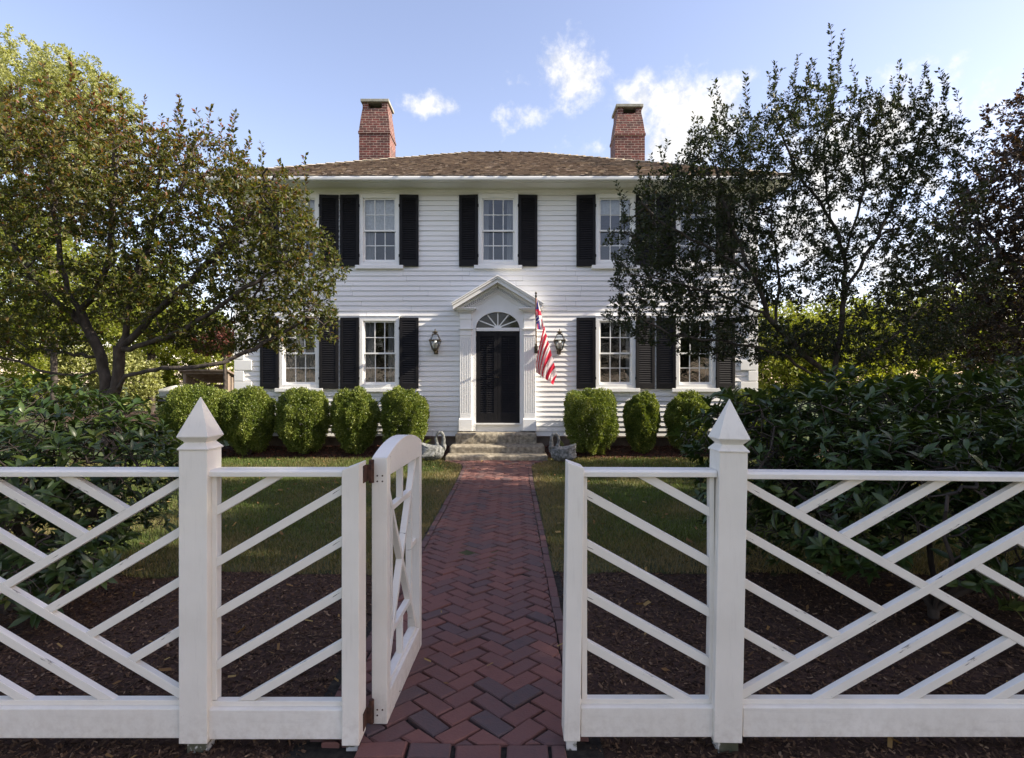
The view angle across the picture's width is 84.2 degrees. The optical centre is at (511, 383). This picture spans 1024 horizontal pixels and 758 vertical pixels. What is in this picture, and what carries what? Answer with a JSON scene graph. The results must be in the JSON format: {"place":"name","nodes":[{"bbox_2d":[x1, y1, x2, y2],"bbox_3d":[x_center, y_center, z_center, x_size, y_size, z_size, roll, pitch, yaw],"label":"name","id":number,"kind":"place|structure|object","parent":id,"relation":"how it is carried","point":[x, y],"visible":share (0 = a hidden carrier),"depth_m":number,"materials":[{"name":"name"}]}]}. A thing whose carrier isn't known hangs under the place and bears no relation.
{"place":"outdoors","nodes":[
{"label":"outdoors","id":0,"kind":"place"},
{"bbox_2d":[18,411,160,421],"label":"side bed ground","id":1,"kind":"structure","parent":0,"point":[131,413],"depth_m":27.17,"materials":[{"name":"brown soil"}]},
{"bbox_2d":[69,248,232,412],"bbox_3d":[-20.289,-3.085,31.971,9.500,9.607,6.619,0,0,0],"label":"maple tree","id":2,"kind":"object","parent":1,"relation":"on","point":[151,351],"visible":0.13,"depth_m":31.46,"materials":[{"name":"green plant"}]},
{"bbox_2d":[158,385,180,409],"bbox_3d":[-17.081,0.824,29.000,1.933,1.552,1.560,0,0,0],"label":"car","id":3,"kind":"object","parent":1,"relation":"on","point":[163,392],"visible":0.23,"depth_m":28.65,"materials":[{"name":"white metal"}]},
{"bbox_2d":[178,369,234,414],"bbox_3d":[-14.610,0.461,27.975,2.343,2.318,2.450,0,0,0],"label":"woodshed","id":4,"kind":"object","parent":1,"relation":"on","point":[210,375],"visible":0.25,"depth_m":27.40,"materials":[{"name":"brown wood"}]},
{"bbox_2d":[189,324,233,391],"bbox_3d":[-13.621,-0.588,25.987,2.085,4.578,2.362,0,0,0],"label":"maple tree","id":5,"kind":"object","parent":1,"relation":"on","point":[222,334],"visible":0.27,"depth_m":25.78,"materials":[{"name":"plant"}]},
{"bbox_2d":[286,460,604,757],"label":"path","id":6,"kind":"structure","parent":0,"point":[518,675],"depth_m":3.50,"materials":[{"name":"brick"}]},
{"bbox_2d":[168,445,827,459],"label":"mulch bed","id":7,"kind":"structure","parent":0,"point":[624,450],"depth_m":12.35,"materials":[{"name":"brown wood"}]},
{"bbox_2d":[154,382,231,453],"bbox_3d":[-6.744,0.781,12.110,1.472,1.663,1.399,0,0,0],"label":"boxwood","id":8,"kind":"object","parent":7,"relation":"on","point":[179,402],"visible":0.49,"depth_m":11.72,"materials":[{"name":"green plant"}]},
{"bbox_2d":[215,385,276,456],"bbox_3d":[-5.725,0.808,12.303,1.272,1.608,1.280,0,0,0],"label":"boxwood","id":9,"kind":"object","parent":7,"relation":"on","point":[240,405],"visible":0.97,"depth_m":12.00,"materials":[{"name":"green plant"}]},
{"bbox_2d":[273,386,330,454],"bbox_3d":[-4.536,0.828,12.359,1.206,1.569,1.251,0,0,0],"label":"boxwood","id":10,"kind":"object","parent":7,"relation":"on","point":[309,409],"visible":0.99,"depth_m":12.04,"materials":[{"name":"green plant"}]},
{"bbox_2d":[329,385,380,453],"bbox_3d":[-3.405,0.815,12.338,1.092,1.592,1.062,0,0,0],"label":"boxwood","id":11,"kind":"object","parent":7,"relation":"on","point":[353,417],"visible":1,"depth_m":12.07,"materials":[{"name":"green plant"}]},
{"bbox_2d":[378,385,429,442],"bbox_3d":[-2.349,0.808,12.357,1.139,1.601,1.075,0,0,0],"label":"boxwood","id":12,"kind":"object","parent":7,"relation":"on","point":[412,405],"visible":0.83,"depth_m":12.03,"materials":[{"name":"green plant"}]},
{"bbox_2d":[562,387,619,455],"bbox_3d":[1.699,0.837,12.356,1.282,1.549,1.246,0,0,0],"label":"boxwood","id":13,"kind":"object","parent":7,"relation":"on","point":[580,415],"visible":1,"depth_m":12.01,"materials":[{"name":"green plant"}]},
{"bbox_2d":[622,391,660,453],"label":"boxwood","id":14,"kind":"object","parent":7,"relation":"on","point":[641,414],"visible":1,"depth_m":12.17,"materials":[{"name":"green plant"}]},
{"bbox_2d":[663,389,709,452],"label":"boxwood","id":15,"kind":"object","parent":7,"relation":"on","point":[680,404],"visible":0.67,"depth_m":12.15,"materials":[{"name":"green plant"}]},
{"bbox_2d":[726,388,772,448],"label":"boxwood","id":16,"kind":"object","parent":7,"relation":"on","point":[741,390],"visible":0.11,"depth_m":12.07,"materials":[{"name":"green plant"}]},
{"bbox_2d":[0,385,1021,456],"bbox_3d":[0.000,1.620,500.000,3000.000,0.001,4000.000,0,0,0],"label":"ground","id":17,"kind":"structure","parent":0,"point":[99,441],"depth_m":20.20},
{"bbox_2d":[0,323,49,405],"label":"hedge","id":18,"kind":"object","parent":17,"relation":"on","point":[4,364],"visible":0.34,"depth_m":27.10,"materials":[{"name":"green plant"}]},
{"bbox_2d":[0,195,140,421],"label":"ash tree","id":19,"kind":"object","parent":17,"relation":"on","point":[112,330],"visible":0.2,"depth_m":23.86,"materials":[{"name":"green plant"}]},
{"bbox_2d":[8,244,144,405],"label":"linden tree","id":20,"kind":"object","parent":17,"relation":"on","point":[108,348],"visible":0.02,"depth_m":40.88,"materials":[{"name":"green plant"}]},
{"bbox_2d":[0,23,155,401],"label":"locust tree","id":21,"kind":"object","parent":17,"relation":"on","point":[59,72],"visible":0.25,"depth_m":29.00,"materials":[{"name":"green plant"}]},
{"bbox_2d":[0,342,164,414],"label":"hedge","id":22,"kind":"object","parent":17,"relation":"on","point":[148,380],"visible":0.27,"depth_m":29.39,"materials":[{"name":"green plant"}]},
{"bbox_2d":[127,339,233,408],"bbox_3d":[-21.005,-0.855,35.889,7.274,5.121,3.217,0,0,0],"label":"hedge","id":23,"kind":"object","parent":17,"relation":"on","point":[170,378],"visible":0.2,"depth_m":35.28,"materials":[{"name":"green plant"}]},
{"bbox_2d":[195,99,793,445],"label":"house","id":24,"kind":"structure","parent":17,"relation":"on","point":[467,255],"depth_m":12.98,"materials":[{"name":"white paint"}]},
{"bbox_2d":[279,193,318,268],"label":"window","id":25,"kind":"structure","parent":24,"relation":"in","point":[314,197],"depth_m":12.95,"materials":[{"name":"white paint"}]},
{"bbox_2d":[275,315,323,391],"bbox_3d":[-4.865,-0.695,13.034,1.100,1.747,0.239,0,0,0],"label":"window","id":26,"kind":"structure","parent":24,"relation":"in","point":[301,370],"depth_m":13.13,"materials":[{"name":"white paint"}]},
{"bbox_2d":[355,193,403,268],"bbox_3d":[-3.033,-3.507,13.036,1.100,1.747,0.243,0,0,0],"label":"window","id":27,"kind":"structure","parent":24,"relation":"in","point":[378,212],"depth_m":13.00,"materials":[{"name":"white paint"}]},
{"bbox_2d":[359,315,401,391],"bbox_3d":[-3.033,-0.695,13.036,1.100,1.747,0.243,0,0,0],"label":"window","id":28,"kind":"structure","parent":24,"relation":"in","point":[367,323],"depth_m":13.00,"materials":[{"name":"white paint"}]},
{"bbox_2d":[429,329,441,353],"bbox_3d":[-1.738,-0.968,12.836,0.256,0.567,0.308,0,0,0],"label":"wall lantern","id":29,"kind":"object","parent":24,"relation":"attached to","point":[435,348],"depth_m":12.77,"materials":[{"name":"grey metal"}]},
{"bbox_2d":[476,331,497,422],"bbox_3d":[-0.570,-0.155,12.942,0.487,2.090,0.046,0,0,0],"label":"louvred door","id":30,"kind":"structure","parent":24,"relation":"in","point":[486,341],"depth_m":12.93,"materials":[{"name":"black paint"}]},
{"bbox_2d":[474,193,521,268],"bbox_3d":[-0.316,-3.507,13.036,1.100,1.747,0.243,0,0,0],"label":"window","id":31,"kind":"structure","parent":24,"relation":"in","point":[484,262],"depth_m":12.99,"materials":[{"name":"white paint"}]},
{"bbox_2d":[498,331,518,422],"bbox_3d":[-0.103,-0.155,12.927,0.540,2.090,0.077,0,0,0],"label":"louvred door","id":32,"kind":"structure","parent":24,"relation":"in","point":[508,341],"depth_m":12.93,"materials":[{"name":"black paint"}]},
{"bbox_2d":[534,292,556,384],"bbox_3d":[0.722,-0.969,12.435,0.484,1.969,0.923,0,0,0],"label":"flag","id":33,"kind":"object","parent":24,"relation":"attached to","point":[545,368],"visible":1,"depth_m":12.22,"materials":[{"name":"red fabric"}]},
{"bbox_2d":[553,329,565,353],"bbox_3d":[1.074,-0.968,12.836,0.256,0.567,0.308,0,0,0],"label":"wall lantern","id":34,"kind":"object","parent":24,"relation":"attached to","point":[559,347],"depth_m":12.77,"materials":[{"name":"grey metal"}]},
{"bbox_2d":[591,193,639,268],"bbox_3d":[2.369,-3.507,13.028,1.100,1.747,0.227,0,0,0],"label":"window","id":35,"kind":"structure","parent":24,"relation":"in","point":[606,203],"depth_m":12.98,"materials":[{"name":"white paint"}]},
{"bbox_2d":[592,315,639,391],"bbox_3d":[2.369,-0.695,13.036,1.100,1.747,0.243,0,0,0],"label":"window","id":36,"kind":"structure","parent":24,"relation":"in","point":[630,384],"depth_m":12.95,"materials":[{"name":"white paint"}]},
{"bbox_2d":[671,315,719,391],"bbox_3d":[4.202,-0.695,13.036,1.100,1.747,0.241,0,0,0],"label":"window","id":37,"kind":"structure","parent":24,"relation":"in","point":[709,385],"depth_m":12.95,"materials":[{"name":"white paint"}]},
{"bbox_2d":[672,193,719,268],"bbox_3d":[4.202,-3.507,13.037,1.100,1.747,0.243,0,0,0],"label":"window","id":38,"kind":"structure","parent":24,"relation":"in","point":[678,227],"depth_m":12.99,"materials":[{"name":"white paint"}]},
{"bbox_2d":[445,431,547,460],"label":"stone steps","id":39,"kind":"structure","parent":17,"relation":"on","point":[510,446],"depth_m":12.11,"materials":[{"name":"stone"}]},
{"bbox_2d":[757,299,865,404],"bbox_3d":[9.260,-0.565,18.989,4.170,4.556,3.580,0,0,0],"label":"hedge tree","id":40,"kind":"object","parent":17,"relation":"on","point":[782,372],"visible":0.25,"depth_m":18.18,"materials":[{"name":"green plant"}]},
{"bbox_2d":[794,292,919,408],"bbox_3d":[11.433,-0.709,19.593,4.414,4.856,3.650,0,0,0],"label":"hedge tree","id":41,"kind":"object","parent":17,"relation":"on","point":[879,372],"visible":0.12,"depth_m":18.78,"materials":[{"name":"green plant"}]},
{"bbox_2d":[859,287,982,409],"bbox_3d":[13.776,-0.876,20.177,4.478,5.181,3.717,0,0,0],"label":"hedge tree","id":42,"kind":"object","parent":17,"relation":"on","point":[920,366],"visible":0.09,"depth_m":19.43,"materials":[{"name":"green plant"}]},
{"bbox_2d":[909,282,1023,410],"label":"hedge tree","id":43,"kind":"object","parent":17,"relation":"on","point":[987,348],"visible":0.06,"depth_m":20.15,"materials":[{"name":"green plant"}]},
{"bbox_2d":[960,267,1023,381],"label":"hedge tree","id":44,"kind":"object","parent":17,"relation":"on","point":[1010,364],"visible":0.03,"depth_m":19.60,"materials":[{"name":"green plant"}]},
{"bbox_2d":[0,562,1023,757],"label":"mulch ground","id":45,"kind":"structure","parent":0,"point":[623,746],"depth_m":3.41,"materials":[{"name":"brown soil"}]},
{"bbox_2d":[0,371,183,628],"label":"rhododendron","id":46,"kind":"object","parent":45,"relation":"on","point":[54,493],"visible":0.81,"depth_m":4.17,"materials":[{"name":"green plant"}]},
{"bbox_2d":[0,397,365,752],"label":"fence","id":47,"kind":"object","parent":45,"relation":"on","point":[197,712],"visible":1,"depth_m":2.46,"materials":[{"name":"white paint"}]},
{"bbox_2d":[363,435,421,731],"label":"garden gate","id":48,"kind":"structure","parent":47,"relation":"attached to","point":[394,453],"depth_m":2.80,"materials":[{"name":"white paint"}]},
{"bbox_2d":[36,456,1007,757],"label":"fallen leaves","id":49,"kind":"object","parent":45,"relation":"on","point":[890,740],"visible":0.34,"depth_m":3.78,"materials":[{"name":"brown plant"}]},
{"bbox_2d":[562,399,1023,752],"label":"fence","id":50,"kind":"object","parent":45,"relation":"on","point":[727,711],"visible":1,"depth_m":2.47,"materials":[{"name":"white paint"}]},
{"bbox_2d":[664,362,1023,619],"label":"rhododendron","id":51,"kind":"object","parent":45,"relation":"on","point":[861,445],"visible":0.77,"depth_m":3.93,"materials":[{"name":"green plant"}]},
{"bbox_2d":[0,0,1023,384],"label":"sky","id":52,"kind":"structure","parent":0,"point":[551,76],"materials":[{"name":"blue"}]},
{"bbox_2d":[0,455,1023,578],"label":"lawn ground","id":53,"kind":"structure","parent":0,"point":[589,571],"depth_m":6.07,"materials":[{"name":"green plant"}]},
{"bbox_2d":[0,56,352,497],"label":"crab apple tree","id":54,"kind":"object","parent":53,"relation":"on","point":[38,149],"visible":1,"depth_m":7.18,"materials":[{"name":"green plant"}]},
{"bbox_2d":[422,431,445,459],"bbox_3d":[-1.633,1.260,11.620,0.571,0.599,0.419,0,0,0],"label":"swan planter","id":55,"kind":"object","parent":53,"relation":"on","point":[433,452],"visible":0.84,"depth_m":11.52,"materials":[{"name":"stone"}]},
{"bbox_2d":[549,433,576,461],"bbox_3d":[1.031,1.288,11.550,0.573,0.599,0.419,0,0,0],"label":"swan planter","id":56,"kind":"object","parent":53,"relation":"on","point":[558,452],"visible":0.98,"depth_m":11.43,"materials":[{"name":"stone"}]},
{"bbox_2d":[600,23,1017,500],"bbox_3d":[3.719,-1.513,7.489,5.115,6.441,2.164,0,0,0],"label":"crab apple tree","id":57,"kind":"object","parent":53,"relation":"on","point":[720,218],"visible":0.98,"depth_m":7.21,"materials":[{"name":"green plant"}]},
{"bbox_2d":[748,375,978,501],"bbox_3d":[4.612,0.787,7.666,3.097,1.831,1.740,0,0,0],"label":"rhododendron","id":58,"kind":"object","parent":53,"relation":"on","point":[808,407],"visible":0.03,"depth_m":7.52,"materials":[{"name":"green plant"}]},
{"bbox_2d":[897,68,1023,375],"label":"beech tree","id":59,"kind":"object","parent":53,"relation":"on","point":[1012,232],"visible":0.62,"depth_m":9.33,"materials":[{"name":"green plant"}]},
{"bbox_2d":[939,352,1023,502],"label":"rhododendron","id":60,"kind":"object","parent":53,"relation":"on","point":[1006,369],"visible":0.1,"depth_m":7.26,"materials":[{"name":"green plant"}]}
]}

